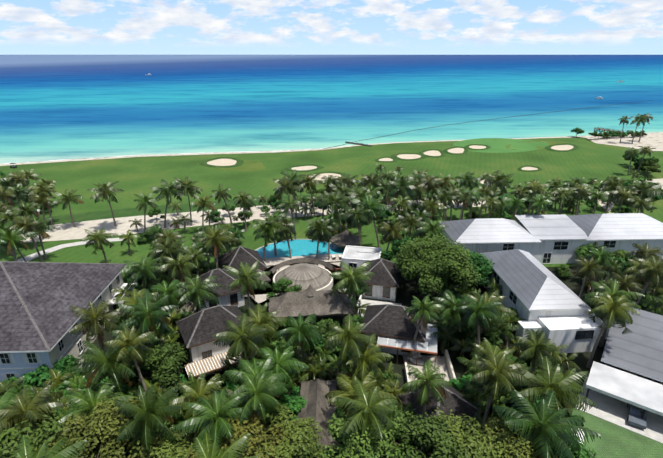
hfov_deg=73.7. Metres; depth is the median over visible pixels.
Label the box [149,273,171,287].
short palm
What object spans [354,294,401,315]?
villa court paving
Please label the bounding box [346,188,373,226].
palm
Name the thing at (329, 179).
palm
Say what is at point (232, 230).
bush
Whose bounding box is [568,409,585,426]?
bush
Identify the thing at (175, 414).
short palm
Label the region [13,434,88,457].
palm
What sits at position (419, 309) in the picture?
palm
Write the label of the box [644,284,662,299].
short palm
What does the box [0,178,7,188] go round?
palm
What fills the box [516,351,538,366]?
bush
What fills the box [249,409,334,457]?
tree
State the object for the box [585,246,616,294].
palm
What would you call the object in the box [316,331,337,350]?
bush
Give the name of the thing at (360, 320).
bush
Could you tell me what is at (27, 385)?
house hedge
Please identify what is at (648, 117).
palm
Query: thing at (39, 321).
house
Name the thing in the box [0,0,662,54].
sky
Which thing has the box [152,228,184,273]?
palm
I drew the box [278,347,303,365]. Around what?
short palm
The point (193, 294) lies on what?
palm
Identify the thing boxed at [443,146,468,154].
bunker lip
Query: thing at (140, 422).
palm
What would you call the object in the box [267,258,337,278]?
thatched arc roof
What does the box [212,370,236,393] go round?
bush
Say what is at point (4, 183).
palm
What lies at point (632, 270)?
palm
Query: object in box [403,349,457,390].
lounge terrace
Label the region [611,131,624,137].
golf hedge
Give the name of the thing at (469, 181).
palm
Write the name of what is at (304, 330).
palm
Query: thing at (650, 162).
golf hedge
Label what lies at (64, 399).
short palm
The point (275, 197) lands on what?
bush
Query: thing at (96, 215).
path
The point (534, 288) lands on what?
modern house
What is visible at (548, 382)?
palm
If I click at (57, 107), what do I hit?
sea
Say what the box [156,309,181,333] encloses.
short palm
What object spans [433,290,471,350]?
palm
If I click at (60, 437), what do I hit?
palm
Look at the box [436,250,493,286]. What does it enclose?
tree
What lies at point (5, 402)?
palm
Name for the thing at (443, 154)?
bunker lip
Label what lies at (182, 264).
palm
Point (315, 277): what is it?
round thatched room
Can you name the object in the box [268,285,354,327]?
thatched hall
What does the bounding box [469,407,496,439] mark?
short palm
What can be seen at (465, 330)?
bush
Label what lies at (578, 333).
modern house bay
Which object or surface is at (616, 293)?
palm
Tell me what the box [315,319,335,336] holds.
bush
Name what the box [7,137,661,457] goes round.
ground
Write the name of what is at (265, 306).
short palm
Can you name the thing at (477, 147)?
bunker sand
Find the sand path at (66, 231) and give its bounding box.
[16,200,501,242]
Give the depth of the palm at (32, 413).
45.24 m
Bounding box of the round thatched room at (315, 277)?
[273,263,332,295]
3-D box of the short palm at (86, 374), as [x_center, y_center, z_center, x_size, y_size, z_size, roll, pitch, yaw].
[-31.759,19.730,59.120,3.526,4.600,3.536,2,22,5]
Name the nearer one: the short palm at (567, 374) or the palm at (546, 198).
the short palm at (567, 374)
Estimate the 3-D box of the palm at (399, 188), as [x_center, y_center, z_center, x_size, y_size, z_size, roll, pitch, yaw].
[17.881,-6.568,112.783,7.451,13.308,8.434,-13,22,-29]
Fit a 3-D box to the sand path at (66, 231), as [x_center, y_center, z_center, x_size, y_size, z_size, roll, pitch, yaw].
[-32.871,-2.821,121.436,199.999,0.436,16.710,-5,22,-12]
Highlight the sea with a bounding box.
[0,55,662,163]
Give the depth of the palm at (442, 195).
107.40 m
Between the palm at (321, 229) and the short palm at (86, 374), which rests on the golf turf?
the palm at (321, 229)
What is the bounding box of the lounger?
[410,357,423,364]
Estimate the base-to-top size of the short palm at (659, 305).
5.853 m
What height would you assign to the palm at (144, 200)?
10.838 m
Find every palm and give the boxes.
[0,173,9,202]
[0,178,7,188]
[0,186,16,208]
[0,202,11,246]
[0,208,13,255]
[0,209,25,261]
[0,220,18,245]
[0,225,37,261]
[0,239,7,252]
[0,376,23,395]
[0,381,11,395]
[0,385,66,441]
[0,387,29,425]
[3,425,69,457]
[4,182,34,206]
[4,377,34,393]
[6,172,29,205]
[8,215,42,261]
[9,200,41,248]
[13,168,40,201]
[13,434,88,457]
[15,196,33,204]
[23,183,43,215]
[25,183,56,225]
[26,214,54,258]
[27,191,57,231]
[28,386,62,410]
[34,229,51,238]
[35,178,56,202]
[35,379,67,397]
[38,368,73,389]
[51,399,72,414]
[53,189,83,226]
[53,378,135,445]
[58,388,83,406]
[63,375,95,388]
[66,381,98,393]
[68,299,122,352]
[70,333,145,396]
[73,346,102,375]
[79,364,100,379]
[80,228,117,262]
[85,383,114,392]
[87,181,123,225]
[104,327,153,391]
[109,284,133,306]
[109,288,157,331]
[109,322,159,354]
[113,384,180,457]
[115,289,178,342]
[118,256,167,289]
[119,229,139,254]
[129,218,143,231]
[134,192,158,232]
[136,377,165,400]
[147,236,185,286]
[149,223,168,242]
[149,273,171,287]
[150,179,186,227]
[150,279,186,313]
[150,382,171,399]
[151,392,183,425]
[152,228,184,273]
[152,330,177,347]
[156,252,196,287]
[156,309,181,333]
[160,333,185,348]
[161,431,256,457]
[167,201,182,215]
[167,374,231,429]
[168,217,182,228]
[168,308,185,321]
[169,308,185,328]
[169,326,183,343]
[172,176,202,225]
[172,428,199,450]
[173,274,221,313]
[173,389,251,454]
[173,417,183,427]
[175,213,192,232]
[177,372,205,389]
[181,246,214,275]
[190,194,215,229]
[190,227,199,239]
[190,232,225,270]
[193,225,231,268]
[197,225,234,268]
[201,210,215,226]
[210,184,232,226]
[213,313,273,370]
[222,260,270,322]
[222,365,239,385]
[224,354,289,422]
[224,382,244,403]
[226,233,237,249]
[227,231,239,248]
[229,371,287,432]
[230,227,245,244]
[233,191,254,231]
[236,303,289,352]
[244,196,255,211]
[250,220,284,261]
[250,346,308,398]
[251,211,288,254]
[253,303,268,318]
[257,194,268,206]
[271,215,298,257]
[272,176,301,219]
[274,313,323,358]
[277,195,300,239]
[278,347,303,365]
[279,169,307,217]
[288,367,310,388]
[295,352,317,378]
[296,173,322,216]
[297,194,306,206]
[299,204,311,218]
[299,359,327,382]
[305,195,319,205]
[305,218,334,258]
[312,353,335,379]
[313,193,329,218]
[314,345,334,363]
[317,190,354,232]
[318,216,339,259]
[321,175,337,192]
[322,314,375,390]
[323,185,335,192]
[323,354,346,378]
[325,371,395,418]
[328,182,356,228]
[329,261,374,314]
[333,334,392,388]
[334,173,356,210]
[335,223,348,233]
[336,380,399,443]
[337,367,363,389]
[340,174,359,187]
[340,206,370,245]
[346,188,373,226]
[346,300,371,316]
[348,187,377,235]
[350,193,390,247]
[358,173,385,192]
[359,185,383,223]
[367,374,394,396]
[375,162,384,174]
[376,177,392,218]
[376,196,388,203]
[378,168,399,204]
[378,221,408,250]
[381,361,400,385]
[381,378,409,409]
[382,196,392,205]
[383,179,400,211]
[385,176,417,220]
[388,217,402,226]
[389,402,415,426]
[391,195,414,238]
[394,165,403,177]
[396,174,407,199]
[397,211,423,236]
[400,359,451,449]
[404,178,429,216]
[404,296,444,361]
[406,169,434,197]
[407,209,431,239]
[412,173,425,203]
[415,219,448,243]
[416,191,425,204]
[417,197,446,219]
[420,175,437,216]
[421,181,440,200]
[427,211,436,220]
[430,301,440,323]
[430,318,453,342]
[430,323,460,353]
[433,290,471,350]
[434,173,457,219]
[434,181,454,209]
[434,189,457,231]
[436,278,459,296]
[440,187,463,220]
[449,338,473,360]
[452,283,476,300]
[453,186,475,219]
[454,171,480,206]
[454,192,475,219]
[456,294,501,353]
[457,353,481,382]
[458,290,515,338]
[461,337,487,359]
[462,371,483,395]
[462,381,492,408]
[463,412,493,431]
[464,190,481,218]
[467,338,514,395]
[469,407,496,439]
[470,349,529,428]
[470,413,487,441]
[471,288,480,299]
[475,186,494,218]
[477,389,508,419]
[478,196,502,217]
[479,172,494,212]
[481,170,514,216]
[486,278,502,295]
[490,312,511,338]
[492,199,512,217]
[492,344,516,368]
[493,389,600,457]
[496,187,509,197]
[496,330,510,348]
[500,321,519,346]
[502,195,528,219]
[503,309,526,331]
[508,337,524,354]
[508,356,598,426]
[511,186,532,219]
[512,329,556,408]
[513,362,530,386]
[516,368,539,400]
[524,179,550,214]
[525,181,546,214]
[527,328,543,340]
[528,194,551,214]
[533,194,555,214]
[537,341,568,363]
[545,179,565,206]
[547,187,576,214]
[550,195,560,210]
[550,352,573,374]
[553,352,579,371]
[555,368,585,393]
[558,186,575,214]
[562,177,589,211]
[565,200,576,211]
[567,203,582,212]
[568,185,589,214]
[569,182,592,214]
[571,256,602,298]
[581,278,596,292]
[582,279,644,346]
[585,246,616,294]
[586,189,610,213]
[586,265,609,289]
[586,292,639,368]
[588,178,598,184]
[589,242,606,253]
[600,176,629,213]
[604,257,625,278]
[604,272,642,300]
[608,185,637,212]
[618,116,630,142]
[622,258,662,300]
[624,147,641,174]
[624,243,662,286]
[625,195,653,212]
[627,170,642,180]
[627,181,662,213]
[630,114,647,143]
[631,181,662,212]
[632,256,662,307]
[634,280,652,296]
[637,146,655,171]
[638,113,652,141]
[639,294,662,315]
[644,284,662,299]
[650,295,662,314]
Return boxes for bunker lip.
[199,157,243,167]
[284,164,323,171]
[299,171,347,181]
[375,157,396,162]
[391,153,426,160]
[419,149,445,157]
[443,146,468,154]
[464,144,490,149]
[477,174,512,185]
[517,165,542,171]
[545,143,578,151]
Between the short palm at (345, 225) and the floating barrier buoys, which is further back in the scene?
the floating barrier buoys
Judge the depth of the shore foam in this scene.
202.34 m
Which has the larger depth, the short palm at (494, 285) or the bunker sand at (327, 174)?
the bunker sand at (327, 174)
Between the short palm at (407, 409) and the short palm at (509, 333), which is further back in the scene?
the short palm at (509, 333)
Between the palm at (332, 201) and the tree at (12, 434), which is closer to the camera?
the tree at (12, 434)
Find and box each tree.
[0,407,99,457]
[30,394,165,457]
[118,341,189,395]
[140,427,234,457]
[187,407,297,457]
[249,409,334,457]
[266,277,301,299]
[319,404,425,457]
[374,411,469,457]
[380,236,424,261]
[395,231,480,297]
[427,407,516,457]
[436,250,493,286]
[477,416,557,457]
[502,405,598,457]
[571,127,583,135]
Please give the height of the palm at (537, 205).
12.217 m
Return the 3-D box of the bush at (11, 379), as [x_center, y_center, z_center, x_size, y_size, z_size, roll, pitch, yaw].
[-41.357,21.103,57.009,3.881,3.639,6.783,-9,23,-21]
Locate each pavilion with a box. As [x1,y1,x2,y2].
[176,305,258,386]
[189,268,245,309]
[217,246,266,271]
[359,258,400,300]
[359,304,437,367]
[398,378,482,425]
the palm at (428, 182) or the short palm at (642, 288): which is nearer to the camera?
the short palm at (642, 288)
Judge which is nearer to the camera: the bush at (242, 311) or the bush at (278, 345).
the bush at (278, 345)
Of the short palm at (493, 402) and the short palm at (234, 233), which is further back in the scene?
the short palm at (234, 233)
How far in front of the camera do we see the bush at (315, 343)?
65.33 m
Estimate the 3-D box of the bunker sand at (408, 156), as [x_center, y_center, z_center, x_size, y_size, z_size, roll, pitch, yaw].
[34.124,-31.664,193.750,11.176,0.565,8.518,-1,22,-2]
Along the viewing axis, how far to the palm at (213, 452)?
38.33 m
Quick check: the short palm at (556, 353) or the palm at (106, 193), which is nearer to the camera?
the short palm at (556, 353)
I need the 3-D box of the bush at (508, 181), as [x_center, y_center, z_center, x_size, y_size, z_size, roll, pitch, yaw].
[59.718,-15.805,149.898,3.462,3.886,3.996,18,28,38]
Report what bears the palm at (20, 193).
on the ground at (407, 290)
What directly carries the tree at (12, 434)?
on the ground at (407, 290)
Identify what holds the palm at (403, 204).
on the golf turf
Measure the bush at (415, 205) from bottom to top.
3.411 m
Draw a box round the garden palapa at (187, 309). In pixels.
[165,300,195,316]
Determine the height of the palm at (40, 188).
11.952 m
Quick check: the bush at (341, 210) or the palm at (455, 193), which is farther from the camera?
the bush at (341, 210)
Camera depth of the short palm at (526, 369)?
59.05 m
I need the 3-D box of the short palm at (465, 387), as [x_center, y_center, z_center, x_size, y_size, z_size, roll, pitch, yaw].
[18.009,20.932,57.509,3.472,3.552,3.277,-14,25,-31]
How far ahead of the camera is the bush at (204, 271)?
89.99 m
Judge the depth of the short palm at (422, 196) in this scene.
130.11 m
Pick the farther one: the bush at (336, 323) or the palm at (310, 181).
the palm at (310, 181)
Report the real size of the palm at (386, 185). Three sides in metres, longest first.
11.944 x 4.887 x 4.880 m
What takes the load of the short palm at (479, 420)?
on the ground at (407, 290)
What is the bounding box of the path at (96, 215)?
[29,192,522,224]
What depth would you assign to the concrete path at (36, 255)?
103.81 m
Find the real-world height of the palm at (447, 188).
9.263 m
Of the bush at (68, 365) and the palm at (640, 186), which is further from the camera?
the palm at (640, 186)
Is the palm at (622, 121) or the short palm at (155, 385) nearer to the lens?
the short palm at (155, 385)
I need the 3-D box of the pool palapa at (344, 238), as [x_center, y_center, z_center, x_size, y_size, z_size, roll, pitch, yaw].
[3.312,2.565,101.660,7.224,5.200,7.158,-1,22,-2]
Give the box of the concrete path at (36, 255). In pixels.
[13,238,123,261]
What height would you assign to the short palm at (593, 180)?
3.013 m
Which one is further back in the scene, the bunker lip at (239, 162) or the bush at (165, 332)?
the bunker lip at (239, 162)
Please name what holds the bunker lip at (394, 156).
on the golf turf
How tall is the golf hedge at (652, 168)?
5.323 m
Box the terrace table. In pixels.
[407,353,421,360]
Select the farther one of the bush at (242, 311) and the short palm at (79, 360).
the bush at (242, 311)
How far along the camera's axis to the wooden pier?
258.28 m
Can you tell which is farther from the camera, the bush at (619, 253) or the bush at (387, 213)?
the bush at (387, 213)
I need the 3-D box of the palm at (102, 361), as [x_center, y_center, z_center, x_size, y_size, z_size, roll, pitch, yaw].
[-25.854,18.592,52.547,7.898,11.566,7.999,-16,30,-40]
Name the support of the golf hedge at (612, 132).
on the beach at (653, 140)
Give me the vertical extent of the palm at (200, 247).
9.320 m
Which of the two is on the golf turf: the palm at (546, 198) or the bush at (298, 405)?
the palm at (546, 198)
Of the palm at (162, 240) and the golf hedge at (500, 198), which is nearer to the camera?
the palm at (162, 240)
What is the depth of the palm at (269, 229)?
92.62 m
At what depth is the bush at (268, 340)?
64.84 m
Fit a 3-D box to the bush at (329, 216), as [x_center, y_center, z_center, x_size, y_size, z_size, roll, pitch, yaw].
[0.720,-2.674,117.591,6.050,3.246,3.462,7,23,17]
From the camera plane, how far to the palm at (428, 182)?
119.32 m
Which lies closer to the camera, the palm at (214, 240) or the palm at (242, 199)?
the palm at (214, 240)
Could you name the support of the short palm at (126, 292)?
on the ground at (407, 290)
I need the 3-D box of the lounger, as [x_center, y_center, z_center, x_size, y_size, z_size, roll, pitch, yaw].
[12.474,19.374,64.570,1.950,0.750,0.700,5,22,12]
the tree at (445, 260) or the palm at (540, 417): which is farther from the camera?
the tree at (445, 260)
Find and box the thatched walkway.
[297,379,337,450]
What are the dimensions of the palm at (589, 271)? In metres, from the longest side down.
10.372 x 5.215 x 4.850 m
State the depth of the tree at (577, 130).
239.16 m
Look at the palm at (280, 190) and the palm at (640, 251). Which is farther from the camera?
the palm at (280, 190)
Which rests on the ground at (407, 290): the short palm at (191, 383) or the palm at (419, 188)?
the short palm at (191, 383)
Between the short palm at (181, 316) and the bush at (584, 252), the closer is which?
the short palm at (181, 316)
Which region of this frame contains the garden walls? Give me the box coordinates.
[451,284,609,339]
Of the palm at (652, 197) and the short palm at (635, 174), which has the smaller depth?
the palm at (652, 197)
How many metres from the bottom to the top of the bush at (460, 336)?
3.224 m
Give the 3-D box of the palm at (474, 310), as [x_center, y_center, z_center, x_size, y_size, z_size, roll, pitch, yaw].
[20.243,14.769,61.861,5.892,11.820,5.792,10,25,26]
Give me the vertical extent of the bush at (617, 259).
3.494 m
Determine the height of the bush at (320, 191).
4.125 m
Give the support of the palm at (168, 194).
on the ground at (407, 290)
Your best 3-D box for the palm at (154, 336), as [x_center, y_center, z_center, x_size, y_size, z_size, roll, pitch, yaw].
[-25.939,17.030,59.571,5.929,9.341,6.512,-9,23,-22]
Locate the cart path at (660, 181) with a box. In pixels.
[597,178,662,211]
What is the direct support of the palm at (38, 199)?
on the ground at (407, 290)
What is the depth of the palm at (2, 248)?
80.24 m
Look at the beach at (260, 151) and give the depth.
204.37 m
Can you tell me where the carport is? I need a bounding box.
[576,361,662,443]
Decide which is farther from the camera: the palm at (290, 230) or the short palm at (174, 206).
the short palm at (174, 206)
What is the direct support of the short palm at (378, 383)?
on the ground at (407, 290)
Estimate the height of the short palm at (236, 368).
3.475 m
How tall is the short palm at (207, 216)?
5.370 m
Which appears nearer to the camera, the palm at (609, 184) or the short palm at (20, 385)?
the short palm at (20, 385)
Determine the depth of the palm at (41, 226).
95.14 m
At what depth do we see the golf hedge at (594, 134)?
230.49 m
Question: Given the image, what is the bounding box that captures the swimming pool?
[256,239,344,257]
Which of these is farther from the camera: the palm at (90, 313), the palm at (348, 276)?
the palm at (348, 276)
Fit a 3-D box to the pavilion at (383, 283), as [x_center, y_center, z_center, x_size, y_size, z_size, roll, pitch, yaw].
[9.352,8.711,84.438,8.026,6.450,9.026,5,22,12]
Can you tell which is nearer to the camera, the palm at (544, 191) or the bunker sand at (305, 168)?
the palm at (544, 191)
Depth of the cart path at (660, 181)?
136.04 m
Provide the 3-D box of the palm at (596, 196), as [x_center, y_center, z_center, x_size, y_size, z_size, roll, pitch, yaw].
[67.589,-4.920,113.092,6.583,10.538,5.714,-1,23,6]
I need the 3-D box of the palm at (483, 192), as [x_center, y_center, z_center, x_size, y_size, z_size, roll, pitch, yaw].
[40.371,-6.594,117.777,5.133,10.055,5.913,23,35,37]
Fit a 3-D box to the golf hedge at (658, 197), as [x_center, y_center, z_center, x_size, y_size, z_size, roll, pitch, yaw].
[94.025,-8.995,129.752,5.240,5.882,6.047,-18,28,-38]
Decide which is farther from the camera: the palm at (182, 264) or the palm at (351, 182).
the palm at (351, 182)
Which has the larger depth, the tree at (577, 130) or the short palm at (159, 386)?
the tree at (577, 130)
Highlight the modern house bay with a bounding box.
[515,314,600,352]
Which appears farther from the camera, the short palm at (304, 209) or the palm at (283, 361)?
the short palm at (304, 209)
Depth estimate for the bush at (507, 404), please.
55.80 m
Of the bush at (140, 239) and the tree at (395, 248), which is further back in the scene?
the bush at (140, 239)
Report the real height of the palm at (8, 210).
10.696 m
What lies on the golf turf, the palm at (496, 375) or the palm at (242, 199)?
the palm at (242, 199)
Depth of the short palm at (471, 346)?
63.04 m
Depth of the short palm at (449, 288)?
76.93 m
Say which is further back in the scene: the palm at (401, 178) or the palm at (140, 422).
the palm at (401, 178)
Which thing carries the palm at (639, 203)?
on the ground at (407, 290)
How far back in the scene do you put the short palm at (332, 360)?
60.97 m
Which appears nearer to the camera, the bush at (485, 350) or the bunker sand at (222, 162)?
the bush at (485, 350)
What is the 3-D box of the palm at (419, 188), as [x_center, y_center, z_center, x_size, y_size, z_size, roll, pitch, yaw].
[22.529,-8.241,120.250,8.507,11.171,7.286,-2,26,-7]
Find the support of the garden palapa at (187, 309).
on the ground at (407, 290)
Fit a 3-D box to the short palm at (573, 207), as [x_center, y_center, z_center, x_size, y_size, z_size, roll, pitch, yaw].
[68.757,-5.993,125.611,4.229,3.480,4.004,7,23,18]
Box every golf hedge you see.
[491,195,515,203]
[589,131,599,136]
[601,131,609,138]
[604,131,618,137]
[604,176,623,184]
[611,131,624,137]
[626,130,637,137]
[626,153,643,161]
[633,156,658,172]
[637,130,647,136]
[641,160,659,174]
[643,164,660,175]
[652,191,662,204]
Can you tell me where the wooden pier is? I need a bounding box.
[594,127,623,131]
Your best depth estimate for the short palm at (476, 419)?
50.46 m
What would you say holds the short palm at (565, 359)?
on the ground at (407, 290)
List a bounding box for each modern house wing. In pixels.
[440,218,541,256]
[568,213,662,261]
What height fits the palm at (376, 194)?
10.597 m
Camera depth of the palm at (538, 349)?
53.14 m
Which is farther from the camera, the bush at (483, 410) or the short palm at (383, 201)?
the short palm at (383, 201)
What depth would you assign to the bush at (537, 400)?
52.47 m
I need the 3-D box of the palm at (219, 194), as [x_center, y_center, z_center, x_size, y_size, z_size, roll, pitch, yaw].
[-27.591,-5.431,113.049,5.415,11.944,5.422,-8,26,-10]
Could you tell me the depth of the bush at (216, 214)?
118.50 m
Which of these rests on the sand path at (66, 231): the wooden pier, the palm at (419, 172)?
the palm at (419, 172)
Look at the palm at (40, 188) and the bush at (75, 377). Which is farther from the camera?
the palm at (40, 188)
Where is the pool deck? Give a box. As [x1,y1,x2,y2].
[244,254,356,302]
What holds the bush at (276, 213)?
on the ground at (407, 290)
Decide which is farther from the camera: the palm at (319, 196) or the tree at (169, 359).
the palm at (319, 196)
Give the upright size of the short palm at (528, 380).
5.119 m
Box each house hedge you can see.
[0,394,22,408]
[16,383,34,396]
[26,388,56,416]
[48,386,63,396]
[57,379,74,398]
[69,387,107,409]
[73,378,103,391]
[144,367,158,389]
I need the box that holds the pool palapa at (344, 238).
[330,230,359,251]
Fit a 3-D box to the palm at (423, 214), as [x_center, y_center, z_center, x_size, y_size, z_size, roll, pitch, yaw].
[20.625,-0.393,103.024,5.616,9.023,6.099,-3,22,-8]
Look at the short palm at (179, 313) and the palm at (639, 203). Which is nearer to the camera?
the short palm at (179, 313)
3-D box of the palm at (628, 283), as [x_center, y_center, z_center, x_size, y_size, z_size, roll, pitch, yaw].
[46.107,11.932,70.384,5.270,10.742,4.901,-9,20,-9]
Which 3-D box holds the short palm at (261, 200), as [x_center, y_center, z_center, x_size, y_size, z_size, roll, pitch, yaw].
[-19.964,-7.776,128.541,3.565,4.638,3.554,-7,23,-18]
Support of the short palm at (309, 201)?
on the ground at (407, 290)
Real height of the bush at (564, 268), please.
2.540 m
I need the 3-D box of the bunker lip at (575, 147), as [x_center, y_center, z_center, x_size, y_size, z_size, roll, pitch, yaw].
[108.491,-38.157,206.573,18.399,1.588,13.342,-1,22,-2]
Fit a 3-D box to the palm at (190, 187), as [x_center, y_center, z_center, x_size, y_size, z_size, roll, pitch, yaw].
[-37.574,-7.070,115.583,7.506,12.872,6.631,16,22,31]
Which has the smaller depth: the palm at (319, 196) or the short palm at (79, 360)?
the short palm at (79, 360)
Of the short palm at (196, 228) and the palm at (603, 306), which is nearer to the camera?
the palm at (603, 306)
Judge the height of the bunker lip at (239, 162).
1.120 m
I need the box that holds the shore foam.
[3,145,350,163]
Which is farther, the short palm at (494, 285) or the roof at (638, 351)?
the short palm at (494, 285)
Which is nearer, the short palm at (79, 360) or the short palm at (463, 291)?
the short palm at (79, 360)
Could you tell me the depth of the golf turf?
165.49 m
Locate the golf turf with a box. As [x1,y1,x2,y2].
[0,138,662,272]
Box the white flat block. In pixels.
[341,245,381,270]
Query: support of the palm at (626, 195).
on the ground at (407, 290)
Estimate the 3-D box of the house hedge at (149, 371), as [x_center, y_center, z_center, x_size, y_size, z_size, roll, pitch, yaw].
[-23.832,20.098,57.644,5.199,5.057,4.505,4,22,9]
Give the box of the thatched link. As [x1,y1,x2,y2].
[239,268,270,286]
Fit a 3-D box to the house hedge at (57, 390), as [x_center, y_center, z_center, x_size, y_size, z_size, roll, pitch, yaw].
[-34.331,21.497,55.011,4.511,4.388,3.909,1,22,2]
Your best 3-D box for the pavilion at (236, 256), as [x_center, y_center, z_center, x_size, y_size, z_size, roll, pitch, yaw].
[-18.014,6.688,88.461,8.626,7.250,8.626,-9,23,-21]
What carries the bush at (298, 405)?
on the ground at (407, 290)
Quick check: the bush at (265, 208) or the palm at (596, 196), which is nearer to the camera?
the palm at (596, 196)
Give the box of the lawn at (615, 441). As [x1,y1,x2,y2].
[559,408,662,457]
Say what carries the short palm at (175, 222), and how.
on the ground at (407, 290)
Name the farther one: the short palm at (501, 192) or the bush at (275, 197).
the short palm at (501, 192)
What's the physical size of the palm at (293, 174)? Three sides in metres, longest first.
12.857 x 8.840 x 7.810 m
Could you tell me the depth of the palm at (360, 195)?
102.75 m
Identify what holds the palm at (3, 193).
on the ground at (407, 290)
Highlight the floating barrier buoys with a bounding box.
[324,100,651,148]
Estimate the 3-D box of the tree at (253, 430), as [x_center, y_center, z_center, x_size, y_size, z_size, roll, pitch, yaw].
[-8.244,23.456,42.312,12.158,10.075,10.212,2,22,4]
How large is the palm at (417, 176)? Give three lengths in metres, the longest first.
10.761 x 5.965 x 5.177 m
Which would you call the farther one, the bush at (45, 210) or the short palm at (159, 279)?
the bush at (45, 210)
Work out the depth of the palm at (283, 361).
53.28 m
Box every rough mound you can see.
[197,160,265,170]
[317,175,381,185]
[506,140,564,149]
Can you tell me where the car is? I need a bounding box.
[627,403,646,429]
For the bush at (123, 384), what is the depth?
54.41 m
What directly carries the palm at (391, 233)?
on the golf turf
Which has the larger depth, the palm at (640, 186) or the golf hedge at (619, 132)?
the golf hedge at (619, 132)
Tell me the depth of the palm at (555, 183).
127.66 m
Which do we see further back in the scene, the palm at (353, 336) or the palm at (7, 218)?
the palm at (7, 218)
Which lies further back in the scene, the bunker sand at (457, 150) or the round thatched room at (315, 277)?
the bunker sand at (457, 150)
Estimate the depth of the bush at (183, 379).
58.99 m
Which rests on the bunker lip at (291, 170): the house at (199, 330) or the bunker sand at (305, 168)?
the bunker sand at (305, 168)
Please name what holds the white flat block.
on the ground at (407, 290)
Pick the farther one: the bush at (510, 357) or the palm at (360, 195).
the palm at (360, 195)
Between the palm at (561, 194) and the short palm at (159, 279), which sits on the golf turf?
the palm at (561, 194)
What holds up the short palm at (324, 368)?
on the ground at (407, 290)
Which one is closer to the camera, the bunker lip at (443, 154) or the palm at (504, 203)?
the palm at (504, 203)
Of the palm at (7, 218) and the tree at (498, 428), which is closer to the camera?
the tree at (498, 428)
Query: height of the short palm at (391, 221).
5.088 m
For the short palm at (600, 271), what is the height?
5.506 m
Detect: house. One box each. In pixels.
[0,261,137,381]
[480,249,590,326]
[515,214,591,263]
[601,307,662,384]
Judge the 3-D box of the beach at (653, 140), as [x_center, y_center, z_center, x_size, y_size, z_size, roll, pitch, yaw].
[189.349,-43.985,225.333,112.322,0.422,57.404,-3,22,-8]
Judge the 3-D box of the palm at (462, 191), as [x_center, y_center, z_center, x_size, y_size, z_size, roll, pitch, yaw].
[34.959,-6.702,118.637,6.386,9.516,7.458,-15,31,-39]
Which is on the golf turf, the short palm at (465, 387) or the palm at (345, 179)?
the palm at (345, 179)
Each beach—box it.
[0,132,662,165]
[586,133,662,150]
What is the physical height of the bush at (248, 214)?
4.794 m
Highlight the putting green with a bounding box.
[453,138,549,152]
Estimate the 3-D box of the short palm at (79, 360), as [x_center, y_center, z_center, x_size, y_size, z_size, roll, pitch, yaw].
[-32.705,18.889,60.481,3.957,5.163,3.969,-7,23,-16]
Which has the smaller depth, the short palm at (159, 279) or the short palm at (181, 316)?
the short palm at (181, 316)
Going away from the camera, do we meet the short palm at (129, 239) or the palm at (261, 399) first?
the palm at (261, 399)
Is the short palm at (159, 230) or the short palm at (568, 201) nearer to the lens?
the short palm at (159, 230)
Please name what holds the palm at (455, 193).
on the golf turf
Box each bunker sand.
[207,159,236,165]
[291,166,316,169]
[309,173,340,179]
[379,158,392,160]
[397,154,420,158]
[424,150,440,155]
[448,148,463,152]
[469,145,485,148]
[522,167,537,169]
[551,145,572,149]
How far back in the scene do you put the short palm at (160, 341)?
63.27 m
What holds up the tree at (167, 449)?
on the ground at (407, 290)
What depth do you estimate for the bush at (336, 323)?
72.02 m
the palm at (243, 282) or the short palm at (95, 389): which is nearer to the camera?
the short palm at (95, 389)
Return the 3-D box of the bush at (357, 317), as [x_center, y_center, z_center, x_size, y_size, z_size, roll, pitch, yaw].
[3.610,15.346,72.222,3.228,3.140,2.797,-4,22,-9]
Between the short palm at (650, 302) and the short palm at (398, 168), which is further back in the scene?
the short palm at (398, 168)
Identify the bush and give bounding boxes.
[1,377,18,384]
[19,364,61,387]
[39,206,51,213]
[53,355,80,380]
[55,358,77,376]
[57,367,82,387]
[68,374,79,383]
[113,381,142,395]
[114,381,149,398]
[115,314,128,328]
[123,283,141,291]
[124,269,142,283]
[126,416,175,457]
[136,234,153,243]
[144,225,161,239]
[147,207,163,219]
[154,321,167,335]
[163,374,192,395]
[199,265,210,272]
[208,208,224,222]
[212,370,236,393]
[221,204,234,214]
[225,378,243,392]
[228,229,242,237]
[232,211,252,225]
[239,307,252,316]
[252,401,288,431]
[260,205,269,211]
[264,333,274,344]
[267,194,281,202]
[268,341,284,356]
[269,197,276,205]
[269,323,280,331]
[270,200,284,211]
[273,210,294,224]
[275,386,299,406]
[276,336,298,350]
[278,395,306,423]
[279,320,296,327]
[291,356,307,374]
[303,195,310,203]
[309,202,327,214]
[311,336,328,358]
[313,188,325,195]
[314,318,339,330]
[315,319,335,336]
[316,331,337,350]
[324,213,340,221]
[330,345,341,357]
[336,402,348,415]
[337,204,344,213]
[340,218,349,225]
[341,284,364,302]
[342,315,364,333]
[345,314,359,322]
[372,371,398,388]
[380,210,392,222]
[401,232,413,240]
[411,203,422,211]
[434,293,465,308]
[443,287,466,298]
[448,374,480,396]
[450,320,479,335]
[455,331,474,347]
[464,210,478,218]
[467,325,504,355]
[468,398,489,420]
[468,399,499,418]
[470,345,494,358]
[484,381,506,404]
[490,210,511,219]
[501,307,517,330]
[502,394,515,408]
[504,177,513,183]
[504,353,517,381]
[504,379,526,401]
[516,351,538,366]
[531,391,580,426]
[553,264,571,277]
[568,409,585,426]
[575,244,601,264]
[586,200,597,211]
[593,182,602,191]
[605,256,630,269]
[607,249,626,264]
[611,206,632,212]
[621,254,633,269]
[635,298,662,313]
[642,288,662,300]
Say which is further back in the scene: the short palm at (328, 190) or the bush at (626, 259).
the short palm at (328, 190)
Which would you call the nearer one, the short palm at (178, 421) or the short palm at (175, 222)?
the short palm at (178, 421)
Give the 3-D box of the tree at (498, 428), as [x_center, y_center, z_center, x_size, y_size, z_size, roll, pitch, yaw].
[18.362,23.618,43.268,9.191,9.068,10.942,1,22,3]

